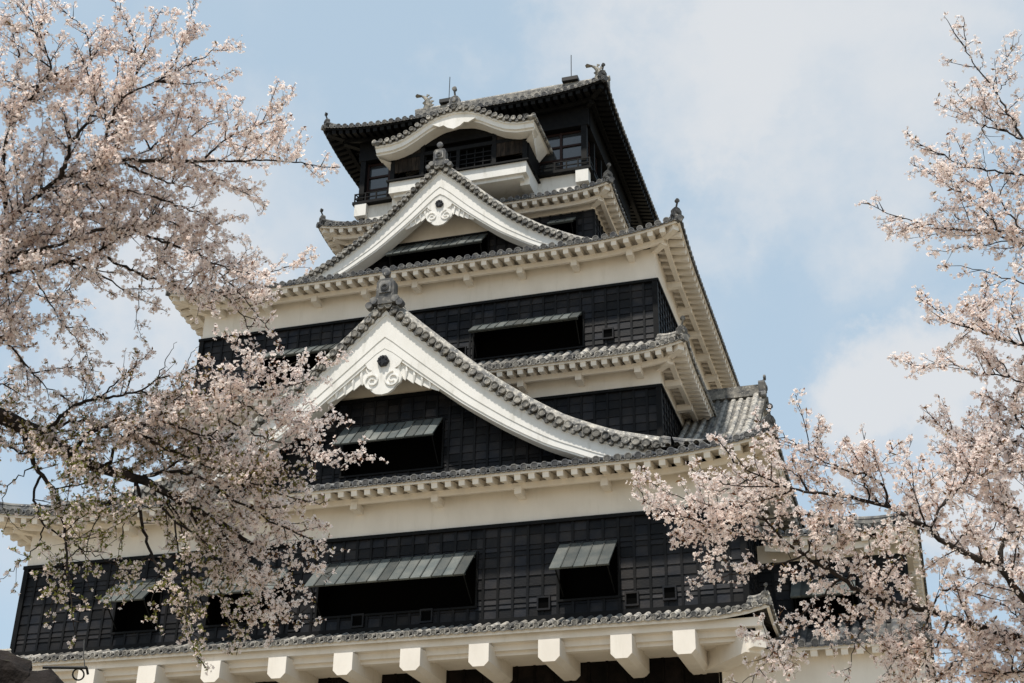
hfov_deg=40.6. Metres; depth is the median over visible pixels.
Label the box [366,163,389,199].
glazed window
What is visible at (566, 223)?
window
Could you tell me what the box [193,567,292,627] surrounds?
window
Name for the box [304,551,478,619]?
window
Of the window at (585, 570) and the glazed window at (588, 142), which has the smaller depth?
the window at (585, 570)
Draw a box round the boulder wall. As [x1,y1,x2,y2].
[0,650,63,682]
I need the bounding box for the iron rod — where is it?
[42,640,88,680]
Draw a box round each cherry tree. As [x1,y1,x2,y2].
[0,0,388,674]
[626,11,1023,682]
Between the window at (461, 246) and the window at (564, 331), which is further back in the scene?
the window at (461, 246)
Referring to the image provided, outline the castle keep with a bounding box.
[0,55,936,682]
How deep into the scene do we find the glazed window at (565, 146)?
64.72 m
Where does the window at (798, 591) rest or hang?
in the castle keep
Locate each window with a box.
[99,578,164,634]
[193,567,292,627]
[253,342,339,387]
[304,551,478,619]
[332,417,444,478]
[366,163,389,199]
[385,233,489,266]
[468,311,584,360]
[540,130,580,171]
[547,217,577,234]
[549,539,620,601]
[588,142,589,164]
[789,576,861,628]
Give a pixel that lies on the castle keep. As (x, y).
(504, 299)
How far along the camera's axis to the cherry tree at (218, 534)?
10.62 m
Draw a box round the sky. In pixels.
[0,0,1023,682]
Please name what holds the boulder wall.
on the ground
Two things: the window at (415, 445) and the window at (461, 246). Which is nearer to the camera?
the window at (415, 445)
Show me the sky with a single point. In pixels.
(768, 122)
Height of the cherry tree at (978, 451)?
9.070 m
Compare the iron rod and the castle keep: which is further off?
the castle keep
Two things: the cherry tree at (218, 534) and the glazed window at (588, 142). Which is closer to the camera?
the cherry tree at (218, 534)
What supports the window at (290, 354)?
in the castle keep
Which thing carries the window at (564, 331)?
in the castle keep

